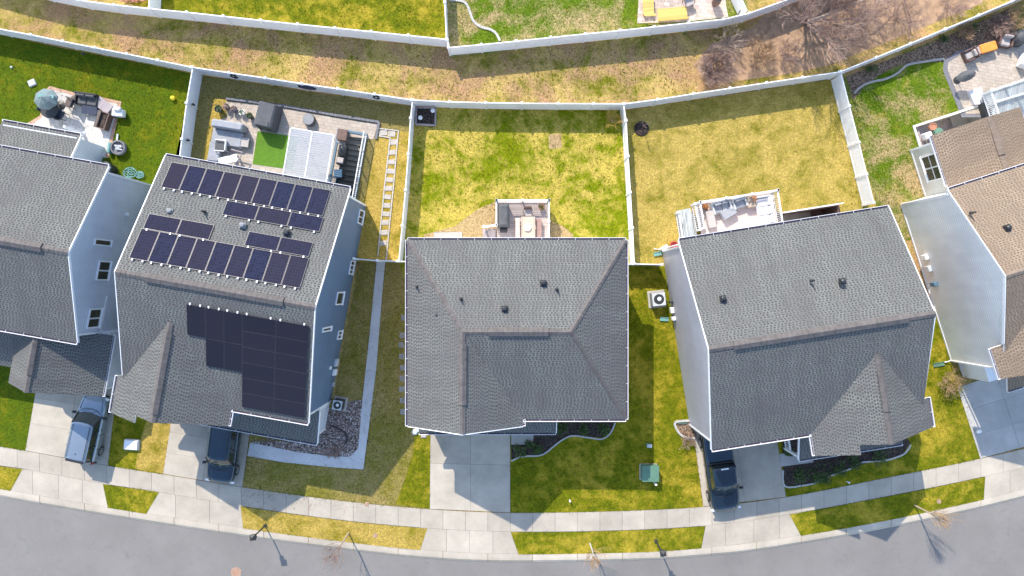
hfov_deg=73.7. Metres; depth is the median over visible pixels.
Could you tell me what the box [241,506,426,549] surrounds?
verge
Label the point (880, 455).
shrub
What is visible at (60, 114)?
garden chair
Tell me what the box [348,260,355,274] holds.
window
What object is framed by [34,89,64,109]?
patio umbrella
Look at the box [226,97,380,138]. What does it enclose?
patio kerb
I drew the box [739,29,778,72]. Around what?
bare shrub
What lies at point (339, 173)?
bin
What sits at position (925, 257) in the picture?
meter box
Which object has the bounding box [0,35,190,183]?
lawn
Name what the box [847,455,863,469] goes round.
shrub
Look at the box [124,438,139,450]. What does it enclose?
utility box
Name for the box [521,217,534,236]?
dining table
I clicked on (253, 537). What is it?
street lamp
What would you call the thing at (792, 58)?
bare shrub
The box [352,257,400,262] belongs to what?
vinyl fence
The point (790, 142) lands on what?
lawn
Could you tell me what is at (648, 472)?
transformer
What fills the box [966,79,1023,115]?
deck
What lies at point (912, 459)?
lawn
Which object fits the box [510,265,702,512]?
lawn
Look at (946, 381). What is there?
bare shrub
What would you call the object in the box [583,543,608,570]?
young tree
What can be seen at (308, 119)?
wicker ottoman
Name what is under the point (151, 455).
lawn
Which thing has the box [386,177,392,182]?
stepping stone
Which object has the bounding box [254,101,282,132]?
shed
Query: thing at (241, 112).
plant pot
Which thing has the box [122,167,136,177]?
garden hose
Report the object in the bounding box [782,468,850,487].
bed edging
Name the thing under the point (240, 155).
pole
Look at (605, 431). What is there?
shrub
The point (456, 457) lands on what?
driveway
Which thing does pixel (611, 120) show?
young tree
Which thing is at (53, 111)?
round table
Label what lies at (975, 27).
shrub
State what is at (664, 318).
splash block
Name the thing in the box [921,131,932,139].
storage tub
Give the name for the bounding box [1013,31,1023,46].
covered grill
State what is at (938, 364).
splash block
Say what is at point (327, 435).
river rock
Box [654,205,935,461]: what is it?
house
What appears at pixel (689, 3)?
garden chair
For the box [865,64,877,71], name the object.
shrub
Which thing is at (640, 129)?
mulch ring
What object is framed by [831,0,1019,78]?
vinyl fence
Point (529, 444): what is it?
shrub
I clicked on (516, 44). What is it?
vinyl fence
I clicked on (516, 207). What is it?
deck
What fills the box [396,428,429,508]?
lawn
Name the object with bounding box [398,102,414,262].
vinyl fence
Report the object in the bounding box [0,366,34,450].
lawn
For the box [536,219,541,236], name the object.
wooden bench
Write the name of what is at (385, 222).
stepping stone
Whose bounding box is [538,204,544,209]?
plant pot
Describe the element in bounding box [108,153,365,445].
house
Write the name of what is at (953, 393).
shrub
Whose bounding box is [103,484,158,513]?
verge
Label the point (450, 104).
vinyl fence
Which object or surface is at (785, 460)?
front walk
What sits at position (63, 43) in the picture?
vinyl fence
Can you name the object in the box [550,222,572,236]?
dirt patch
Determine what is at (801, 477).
shrub
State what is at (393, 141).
stepping stone
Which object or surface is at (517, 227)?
wooden bench
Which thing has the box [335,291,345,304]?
window
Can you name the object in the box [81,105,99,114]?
coffee table
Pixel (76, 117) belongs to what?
patio
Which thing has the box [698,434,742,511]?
pickup truck
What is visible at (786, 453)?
shrub
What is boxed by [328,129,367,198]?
basement stairwell
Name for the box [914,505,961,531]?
young tree
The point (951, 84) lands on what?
patio kerb
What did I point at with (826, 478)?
shrub
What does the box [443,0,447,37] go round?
vinyl fence
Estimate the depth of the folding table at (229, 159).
46.05 m
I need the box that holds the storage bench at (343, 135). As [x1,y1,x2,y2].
[336,128,348,141]
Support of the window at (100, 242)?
in the house at (71, 205)
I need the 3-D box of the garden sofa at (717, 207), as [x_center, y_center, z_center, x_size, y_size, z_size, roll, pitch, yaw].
[13.976,-5.433,45.532,1.300,0.716,0.800,-17,90,0]
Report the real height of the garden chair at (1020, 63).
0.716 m
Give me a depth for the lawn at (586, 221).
46.69 m
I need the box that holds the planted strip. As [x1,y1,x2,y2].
[202,99,226,159]
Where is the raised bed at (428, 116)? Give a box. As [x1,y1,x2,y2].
[415,107,436,126]
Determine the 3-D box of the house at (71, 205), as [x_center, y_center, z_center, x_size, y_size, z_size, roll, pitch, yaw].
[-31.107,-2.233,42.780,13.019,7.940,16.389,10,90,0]
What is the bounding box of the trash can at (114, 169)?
[102,161,117,173]
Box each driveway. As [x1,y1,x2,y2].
[25,388,113,464]
[163,424,248,486]
[430,435,509,511]
[695,430,785,505]
[958,378,1023,457]
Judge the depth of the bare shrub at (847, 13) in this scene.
45.66 m
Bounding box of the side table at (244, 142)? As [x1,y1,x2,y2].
[241,137,250,147]
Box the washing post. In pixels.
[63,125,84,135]
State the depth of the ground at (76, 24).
46.70 m
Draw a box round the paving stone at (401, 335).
[399,332,404,337]
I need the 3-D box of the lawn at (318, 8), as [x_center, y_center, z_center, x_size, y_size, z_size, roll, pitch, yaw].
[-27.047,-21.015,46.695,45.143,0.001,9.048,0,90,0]
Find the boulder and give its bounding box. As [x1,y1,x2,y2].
[411,429,418,434]
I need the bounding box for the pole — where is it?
[231,149,242,163]
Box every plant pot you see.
[213,104,222,112]
[223,101,229,109]
[229,105,237,112]
[238,109,244,114]
[246,113,253,118]
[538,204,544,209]
[702,204,708,209]
[927,123,936,129]
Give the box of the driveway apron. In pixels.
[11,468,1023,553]
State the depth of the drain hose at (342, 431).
46.57 m
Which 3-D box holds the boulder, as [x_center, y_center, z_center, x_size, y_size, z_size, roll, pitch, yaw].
[-6.560,9.825,46.606,0.660,0.188,0.418,0,90,0]
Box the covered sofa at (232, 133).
[207,119,247,162]
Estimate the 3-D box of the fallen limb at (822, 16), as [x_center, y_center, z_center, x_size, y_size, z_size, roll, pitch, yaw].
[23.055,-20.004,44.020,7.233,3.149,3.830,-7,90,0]
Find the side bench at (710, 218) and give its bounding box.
[705,210,716,228]
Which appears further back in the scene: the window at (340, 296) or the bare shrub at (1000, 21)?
the bare shrub at (1000, 21)
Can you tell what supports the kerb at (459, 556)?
on the road
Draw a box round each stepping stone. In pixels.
[379,130,387,135]
[380,240,386,245]
[381,230,387,234]
[382,211,389,216]
[382,220,388,224]
[383,203,390,207]
[384,194,390,199]
[385,186,392,190]
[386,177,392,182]
[387,169,393,173]
[388,131,395,136]
[388,159,394,164]
[389,150,395,154]
[390,139,396,144]
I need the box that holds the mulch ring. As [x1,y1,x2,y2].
[634,121,648,135]
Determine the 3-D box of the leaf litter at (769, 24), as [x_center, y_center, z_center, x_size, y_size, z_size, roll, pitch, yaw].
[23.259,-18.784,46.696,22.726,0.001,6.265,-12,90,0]
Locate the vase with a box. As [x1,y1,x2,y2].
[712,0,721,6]
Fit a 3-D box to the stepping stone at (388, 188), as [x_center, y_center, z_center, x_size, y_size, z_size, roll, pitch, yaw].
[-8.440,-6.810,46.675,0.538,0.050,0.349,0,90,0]
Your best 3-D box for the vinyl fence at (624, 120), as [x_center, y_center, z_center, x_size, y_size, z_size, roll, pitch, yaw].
[7.804,-6.799,45.938,0.209,1.625,10.556,-3,90,0]
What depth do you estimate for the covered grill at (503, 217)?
44.91 m
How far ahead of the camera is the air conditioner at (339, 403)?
45.90 m
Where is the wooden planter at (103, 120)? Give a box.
[93,110,113,130]
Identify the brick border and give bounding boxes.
[28,86,120,157]
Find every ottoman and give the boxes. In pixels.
[302,113,315,125]
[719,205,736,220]
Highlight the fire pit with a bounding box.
[110,140,126,154]
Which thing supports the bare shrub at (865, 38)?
on the leaf litter at (769, 24)
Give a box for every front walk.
[511,435,532,444]
[780,452,812,466]
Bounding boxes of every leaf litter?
[693,0,982,83]
[847,9,1018,98]
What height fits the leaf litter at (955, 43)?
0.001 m
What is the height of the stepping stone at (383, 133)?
0.050 m
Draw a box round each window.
[86,308,103,328]
[93,238,112,247]
[95,260,112,280]
[322,325,332,332]
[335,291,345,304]
[337,329,343,339]
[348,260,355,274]
[357,209,364,225]
[919,153,941,182]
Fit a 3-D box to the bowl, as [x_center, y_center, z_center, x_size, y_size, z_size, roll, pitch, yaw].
[1.012,-4.027,45.149,0.520,0.118,0.512,0,90,0]
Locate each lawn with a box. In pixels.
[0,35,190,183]
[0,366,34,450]
[108,414,162,473]
[119,0,445,38]
[135,420,170,472]
[176,75,410,263]
[243,262,426,508]
[357,129,408,261]
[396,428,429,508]
[399,108,634,281]
[447,0,747,57]
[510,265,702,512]
[626,80,876,264]
[778,318,979,496]
[843,2,1023,239]
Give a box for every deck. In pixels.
[482,199,549,236]
[675,189,782,237]
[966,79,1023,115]
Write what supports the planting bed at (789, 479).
on the lawn at (912, 459)
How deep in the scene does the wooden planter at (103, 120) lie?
46.23 m
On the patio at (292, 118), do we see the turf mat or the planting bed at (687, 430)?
the turf mat
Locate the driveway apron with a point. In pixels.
(220, 513)
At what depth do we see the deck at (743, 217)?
45.95 m
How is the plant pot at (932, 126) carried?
on the ground at (76, 24)
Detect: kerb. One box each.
[0,489,1023,561]
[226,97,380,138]
[943,29,1023,116]
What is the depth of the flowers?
46.52 m
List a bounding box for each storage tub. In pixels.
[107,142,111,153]
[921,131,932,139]
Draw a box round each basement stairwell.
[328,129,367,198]
[776,202,843,221]
[912,105,982,145]
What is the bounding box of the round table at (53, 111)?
[40,105,58,117]
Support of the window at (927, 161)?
in the house at (964, 218)
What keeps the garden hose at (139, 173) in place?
on the lawn at (146, 155)
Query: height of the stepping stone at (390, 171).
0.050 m
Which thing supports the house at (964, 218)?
on the ground at (76, 24)
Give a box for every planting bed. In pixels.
[449,1,496,44]
[511,422,613,458]
[677,422,696,438]
[782,438,910,485]
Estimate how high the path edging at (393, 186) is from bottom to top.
0.088 m
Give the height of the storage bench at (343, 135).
0.553 m
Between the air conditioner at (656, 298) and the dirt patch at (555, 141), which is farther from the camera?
the dirt patch at (555, 141)
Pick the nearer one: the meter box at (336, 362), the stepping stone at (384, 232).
the meter box at (336, 362)
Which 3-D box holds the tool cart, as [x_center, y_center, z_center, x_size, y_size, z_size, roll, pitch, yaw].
[-26.703,-11.904,46.315,0.840,0.703,0.670,6,90,0]
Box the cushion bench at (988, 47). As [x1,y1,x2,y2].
[977,41,997,54]
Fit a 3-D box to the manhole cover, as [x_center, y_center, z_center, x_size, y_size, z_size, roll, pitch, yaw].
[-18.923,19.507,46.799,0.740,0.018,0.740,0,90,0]
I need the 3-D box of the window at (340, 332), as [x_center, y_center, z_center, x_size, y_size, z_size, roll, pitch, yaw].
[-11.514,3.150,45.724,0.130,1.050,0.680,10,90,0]
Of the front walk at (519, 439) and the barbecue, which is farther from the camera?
the front walk at (519, 439)
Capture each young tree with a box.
[312,532,348,574]
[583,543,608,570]
[606,110,621,126]
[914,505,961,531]
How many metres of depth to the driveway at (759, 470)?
46.67 m
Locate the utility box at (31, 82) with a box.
[27,79,36,86]
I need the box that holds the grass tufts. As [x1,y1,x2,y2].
[0,0,979,554]
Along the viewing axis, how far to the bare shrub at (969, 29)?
46.13 m
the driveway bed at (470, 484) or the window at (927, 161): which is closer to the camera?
the window at (927, 161)
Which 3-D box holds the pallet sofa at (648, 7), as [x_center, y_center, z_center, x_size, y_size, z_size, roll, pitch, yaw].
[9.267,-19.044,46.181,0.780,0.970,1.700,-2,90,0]
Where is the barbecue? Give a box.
[336,145,348,166]
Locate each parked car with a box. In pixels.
[64,395,109,464]
[202,427,241,483]
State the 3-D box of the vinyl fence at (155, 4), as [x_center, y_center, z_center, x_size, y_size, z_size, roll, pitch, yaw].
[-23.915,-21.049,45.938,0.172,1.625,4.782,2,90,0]
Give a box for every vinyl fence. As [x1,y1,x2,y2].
[0,29,200,74]
[50,0,447,46]
[148,0,160,8]
[179,69,201,157]
[191,66,412,104]
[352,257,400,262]
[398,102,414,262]
[411,98,624,109]
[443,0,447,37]
[446,0,797,55]
[620,70,840,110]
[620,106,635,264]
[628,263,662,265]
[731,0,747,14]
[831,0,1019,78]
[831,74,875,205]
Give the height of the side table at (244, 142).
0.380 m
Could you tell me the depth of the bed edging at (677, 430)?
46.56 m
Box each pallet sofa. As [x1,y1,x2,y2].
[643,0,655,15]
[657,6,688,22]
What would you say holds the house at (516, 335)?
on the ground at (76, 24)
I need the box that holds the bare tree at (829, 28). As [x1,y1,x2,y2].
[775,0,897,66]
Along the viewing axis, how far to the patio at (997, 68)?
46.66 m
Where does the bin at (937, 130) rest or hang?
on the lawn at (922, 82)
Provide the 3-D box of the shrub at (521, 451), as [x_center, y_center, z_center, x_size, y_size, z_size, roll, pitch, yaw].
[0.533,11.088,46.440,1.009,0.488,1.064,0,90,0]
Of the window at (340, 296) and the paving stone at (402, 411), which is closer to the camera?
the window at (340, 296)
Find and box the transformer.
[639,464,658,481]
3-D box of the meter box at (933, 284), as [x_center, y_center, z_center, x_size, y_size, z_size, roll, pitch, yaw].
[28.155,-0.255,45.550,0.240,0.500,0.300,-18,90,0]
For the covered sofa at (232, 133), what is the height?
0.950 m
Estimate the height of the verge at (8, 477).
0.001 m
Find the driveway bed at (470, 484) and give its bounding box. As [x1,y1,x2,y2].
[433,463,489,511]
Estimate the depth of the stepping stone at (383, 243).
46.65 m
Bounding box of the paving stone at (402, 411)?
[400,409,404,414]
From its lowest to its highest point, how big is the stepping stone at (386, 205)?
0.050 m
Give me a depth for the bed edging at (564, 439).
46.60 m
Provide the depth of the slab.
46.66 m
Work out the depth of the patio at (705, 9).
46.67 m
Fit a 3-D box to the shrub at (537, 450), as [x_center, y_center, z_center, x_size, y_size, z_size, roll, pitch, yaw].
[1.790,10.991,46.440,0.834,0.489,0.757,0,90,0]
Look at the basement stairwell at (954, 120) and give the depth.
47.54 m
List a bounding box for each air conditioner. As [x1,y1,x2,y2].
[332,396,347,410]
[647,290,665,307]
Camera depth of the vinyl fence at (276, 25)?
45.87 m
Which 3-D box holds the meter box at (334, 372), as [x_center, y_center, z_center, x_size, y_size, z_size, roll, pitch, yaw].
[-11.882,5.645,45.750,0.220,0.500,0.420,10,90,0]
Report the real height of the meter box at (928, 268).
0.400 m
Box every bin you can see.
[334,169,344,178]
[931,128,942,134]
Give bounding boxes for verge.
[0,466,21,490]
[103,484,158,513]
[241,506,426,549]
[511,526,704,553]
[790,477,984,535]
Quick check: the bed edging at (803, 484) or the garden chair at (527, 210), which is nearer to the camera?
the garden chair at (527, 210)
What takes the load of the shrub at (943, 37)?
on the lawn at (922, 82)
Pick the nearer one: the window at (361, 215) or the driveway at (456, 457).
the window at (361, 215)
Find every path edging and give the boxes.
[377,136,390,255]
[379,128,398,259]
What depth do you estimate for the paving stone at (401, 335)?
46.66 m
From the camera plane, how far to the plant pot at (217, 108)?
46.27 m
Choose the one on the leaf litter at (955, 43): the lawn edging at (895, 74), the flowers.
the lawn edging at (895, 74)
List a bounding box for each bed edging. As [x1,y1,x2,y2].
[511,422,615,461]
[674,419,694,439]
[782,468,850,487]
[856,445,910,464]
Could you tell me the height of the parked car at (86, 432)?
1.726 m
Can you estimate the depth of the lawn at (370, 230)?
46.69 m
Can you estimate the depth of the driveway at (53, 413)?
46.67 m
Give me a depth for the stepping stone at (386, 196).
46.65 m
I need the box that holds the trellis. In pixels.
[978,102,991,117]
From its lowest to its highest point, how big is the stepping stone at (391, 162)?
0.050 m
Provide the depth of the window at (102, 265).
42.94 m
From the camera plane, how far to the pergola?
44.21 m
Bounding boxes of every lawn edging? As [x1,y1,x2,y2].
[449,0,500,40]
[854,58,944,92]
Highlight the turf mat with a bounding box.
[253,131,297,168]
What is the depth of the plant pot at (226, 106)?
46.32 m
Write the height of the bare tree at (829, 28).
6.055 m
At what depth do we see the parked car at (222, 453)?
45.31 m
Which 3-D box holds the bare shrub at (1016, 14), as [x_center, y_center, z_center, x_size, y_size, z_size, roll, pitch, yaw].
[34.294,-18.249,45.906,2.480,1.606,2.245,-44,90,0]
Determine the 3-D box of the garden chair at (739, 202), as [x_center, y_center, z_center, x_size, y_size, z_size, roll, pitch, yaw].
[15.173,-5.696,45.532,0.950,0.716,0.750,-19,90,0]
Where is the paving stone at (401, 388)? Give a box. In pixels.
[399,386,403,391]
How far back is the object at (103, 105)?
46.22 m
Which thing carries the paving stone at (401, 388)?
on the lawn at (351, 375)
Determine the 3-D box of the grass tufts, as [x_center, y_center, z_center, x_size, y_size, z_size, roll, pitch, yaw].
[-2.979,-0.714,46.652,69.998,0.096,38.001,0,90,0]
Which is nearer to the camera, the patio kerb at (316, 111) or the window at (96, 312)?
the window at (96, 312)
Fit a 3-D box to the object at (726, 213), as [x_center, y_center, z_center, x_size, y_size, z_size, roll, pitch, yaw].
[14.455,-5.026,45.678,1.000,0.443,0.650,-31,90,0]
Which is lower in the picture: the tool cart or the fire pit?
the fire pit
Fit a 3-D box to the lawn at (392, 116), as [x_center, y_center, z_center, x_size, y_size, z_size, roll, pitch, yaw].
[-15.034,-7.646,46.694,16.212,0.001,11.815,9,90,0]
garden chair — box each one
[49,109,68,120]
[63,96,74,108]
[523,206,531,216]
[682,0,694,6]
[731,196,747,209]
[960,46,980,63]
[995,32,1016,48]
[1016,53,1023,68]
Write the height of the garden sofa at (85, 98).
0.716 m
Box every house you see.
[0,119,151,396]
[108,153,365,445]
[405,237,627,434]
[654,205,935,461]
[900,107,1023,392]
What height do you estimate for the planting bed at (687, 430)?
0.001 m
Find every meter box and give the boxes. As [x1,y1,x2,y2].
[332,369,337,375]
[333,358,339,366]
[921,254,928,259]
[924,265,932,271]
[930,282,937,286]
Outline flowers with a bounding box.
[120,0,146,2]
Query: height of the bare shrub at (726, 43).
1.748 m
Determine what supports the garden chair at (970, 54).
on the patio at (997, 68)
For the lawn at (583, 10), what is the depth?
46.70 m
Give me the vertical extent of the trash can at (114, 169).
1.080 m
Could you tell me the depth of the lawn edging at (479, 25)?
46.60 m
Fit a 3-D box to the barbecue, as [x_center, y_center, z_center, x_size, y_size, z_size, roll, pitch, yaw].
[-11.480,-8.951,46.066,0.500,1.000,1.300,10,90,0]
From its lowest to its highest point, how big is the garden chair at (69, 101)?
0.853 m
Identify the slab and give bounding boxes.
[434,232,461,236]
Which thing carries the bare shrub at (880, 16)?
on the leaf litter at (769, 24)
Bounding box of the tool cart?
[112,106,125,118]
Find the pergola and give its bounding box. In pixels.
[282,127,341,182]
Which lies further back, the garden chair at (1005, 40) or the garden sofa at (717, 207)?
the garden chair at (1005, 40)
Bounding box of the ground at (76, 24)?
[0,0,1023,560]
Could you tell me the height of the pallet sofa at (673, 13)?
0.543 m
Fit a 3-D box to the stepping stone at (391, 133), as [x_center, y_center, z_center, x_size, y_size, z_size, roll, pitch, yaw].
[-8.221,-10.532,46.675,0.506,0.050,0.399,3,90,0]
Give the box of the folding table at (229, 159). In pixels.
[218,154,240,163]
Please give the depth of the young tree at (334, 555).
42.85 m
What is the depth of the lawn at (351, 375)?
46.68 m
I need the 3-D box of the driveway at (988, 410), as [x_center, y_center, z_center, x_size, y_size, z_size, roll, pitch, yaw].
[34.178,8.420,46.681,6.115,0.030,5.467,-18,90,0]
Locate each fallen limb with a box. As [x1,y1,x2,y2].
[807,0,881,21]
[903,0,914,34]
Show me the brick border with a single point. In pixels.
(73, 93)
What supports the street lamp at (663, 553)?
on the verge at (671, 539)
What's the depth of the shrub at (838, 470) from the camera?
46.36 m
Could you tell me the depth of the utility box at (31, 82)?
46.56 m
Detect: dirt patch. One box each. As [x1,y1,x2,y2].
[424,201,496,236]
[548,134,561,148]
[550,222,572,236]
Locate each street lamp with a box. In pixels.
[249,524,266,540]
[654,539,666,556]
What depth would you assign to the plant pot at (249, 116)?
46.22 m
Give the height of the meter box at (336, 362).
0.500 m
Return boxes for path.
[247,262,384,468]
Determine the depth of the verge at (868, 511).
46.66 m
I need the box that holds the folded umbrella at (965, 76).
[953,70,975,83]
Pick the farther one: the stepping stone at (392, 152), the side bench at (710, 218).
the stepping stone at (392, 152)
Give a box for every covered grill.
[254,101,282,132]
[498,204,508,232]
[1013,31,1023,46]
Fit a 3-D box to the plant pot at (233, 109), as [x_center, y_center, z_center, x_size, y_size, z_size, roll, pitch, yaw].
[-18.911,-12.121,46.335,0.549,0.661,0.507,-30,90,0]
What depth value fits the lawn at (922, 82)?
46.69 m
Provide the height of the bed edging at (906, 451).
0.110 m
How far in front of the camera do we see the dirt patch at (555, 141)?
46.69 m
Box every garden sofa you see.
[73,91,98,106]
[709,198,732,214]
[755,194,775,224]
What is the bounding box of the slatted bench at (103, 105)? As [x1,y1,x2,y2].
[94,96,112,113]
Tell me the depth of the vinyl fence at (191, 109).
45.84 m
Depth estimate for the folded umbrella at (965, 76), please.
45.63 m
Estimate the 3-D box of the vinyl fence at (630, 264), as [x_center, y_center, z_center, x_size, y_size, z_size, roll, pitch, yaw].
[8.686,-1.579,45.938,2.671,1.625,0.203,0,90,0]
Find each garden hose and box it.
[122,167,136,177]
[135,171,143,177]
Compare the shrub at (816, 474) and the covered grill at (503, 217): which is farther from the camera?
the shrub at (816, 474)
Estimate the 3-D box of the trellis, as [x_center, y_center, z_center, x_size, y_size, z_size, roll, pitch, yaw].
[32.155,-12.113,46.336,0.420,0.660,1.000,-17,90,0]
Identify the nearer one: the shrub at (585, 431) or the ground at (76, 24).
the shrub at (585, 431)
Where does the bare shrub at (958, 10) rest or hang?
on the leaf litter at (769, 24)
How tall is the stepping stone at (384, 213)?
0.050 m
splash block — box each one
[653,251,661,255]
[660,317,668,320]
[933,362,944,366]
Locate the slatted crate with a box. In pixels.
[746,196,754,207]
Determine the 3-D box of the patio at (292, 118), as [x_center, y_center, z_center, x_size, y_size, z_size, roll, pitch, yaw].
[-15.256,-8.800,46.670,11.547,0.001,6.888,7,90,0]
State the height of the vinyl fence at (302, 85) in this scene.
1.625 m
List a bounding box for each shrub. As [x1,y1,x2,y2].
[327,445,340,458]
[513,443,526,458]
[524,439,536,448]
[532,445,543,454]
[556,422,568,437]
[578,422,589,435]
[597,423,609,436]
[679,434,696,448]
[695,45,745,88]
[712,17,748,55]
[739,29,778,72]
[778,37,806,65]
[784,446,793,456]
[792,467,805,486]
[806,464,825,483]
[820,473,831,484]
[828,0,870,20]
[828,460,846,476]
[841,16,870,47]
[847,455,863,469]
[848,0,903,33]
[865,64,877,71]
[871,448,890,467]
[878,0,932,38]
[937,369,965,395]
[938,0,981,21]
[938,34,948,41]
[940,377,970,400]
[957,19,979,41]
[971,22,980,32]
[987,12,1012,36]
[1008,2,1023,29]
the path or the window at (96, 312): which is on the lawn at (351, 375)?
the path
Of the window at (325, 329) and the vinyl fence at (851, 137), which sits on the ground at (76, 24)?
the vinyl fence at (851, 137)
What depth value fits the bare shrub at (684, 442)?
46.31 m
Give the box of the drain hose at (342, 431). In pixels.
[331,425,347,443]
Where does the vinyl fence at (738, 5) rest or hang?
on the ground at (76, 24)
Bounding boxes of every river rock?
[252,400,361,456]
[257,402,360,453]
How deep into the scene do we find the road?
46.81 m
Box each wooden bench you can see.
[515,218,519,236]
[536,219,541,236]
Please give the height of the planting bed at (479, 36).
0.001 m
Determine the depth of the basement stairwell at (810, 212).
47.46 m
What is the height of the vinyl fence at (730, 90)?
1.625 m
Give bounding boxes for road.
[0,497,1023,575]
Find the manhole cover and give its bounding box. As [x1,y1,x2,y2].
[231,567,240,575]
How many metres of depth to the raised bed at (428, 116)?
46.50 m
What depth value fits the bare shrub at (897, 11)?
45.38 m
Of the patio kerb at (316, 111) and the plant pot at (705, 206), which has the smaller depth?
the plant pot at (705, 206)
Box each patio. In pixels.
[33,90,117,157]
[207,101,376,182]
[637,0,727,22]
[948,44,1023,113]
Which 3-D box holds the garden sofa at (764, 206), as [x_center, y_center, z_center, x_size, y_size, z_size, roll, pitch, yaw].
[16.896,-5.145,45.532,0.950,0.716,2.050,-9,90,0]
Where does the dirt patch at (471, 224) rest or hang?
on the lawn at (586, 221)
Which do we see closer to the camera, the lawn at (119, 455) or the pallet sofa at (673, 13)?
the pallet sofa at (673, 13)
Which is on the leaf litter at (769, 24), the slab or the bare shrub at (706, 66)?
the bare shrub at (706, 66)
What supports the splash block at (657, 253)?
on the lawn at (790, 142)
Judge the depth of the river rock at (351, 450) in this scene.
46.67 m
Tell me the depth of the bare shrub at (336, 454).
46.35 m
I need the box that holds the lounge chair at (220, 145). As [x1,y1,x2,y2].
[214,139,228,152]
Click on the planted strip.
(216, 115)
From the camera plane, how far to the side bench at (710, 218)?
45.51 m
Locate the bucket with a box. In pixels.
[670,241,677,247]
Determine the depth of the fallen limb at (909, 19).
46.32 m
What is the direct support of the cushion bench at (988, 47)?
on the patio at (997, 68)
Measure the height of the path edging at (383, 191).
0.087 m
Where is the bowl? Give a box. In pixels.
[523,223,530,230]
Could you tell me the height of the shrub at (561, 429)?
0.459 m
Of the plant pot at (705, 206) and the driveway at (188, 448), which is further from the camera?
the driveway at (188, 448)

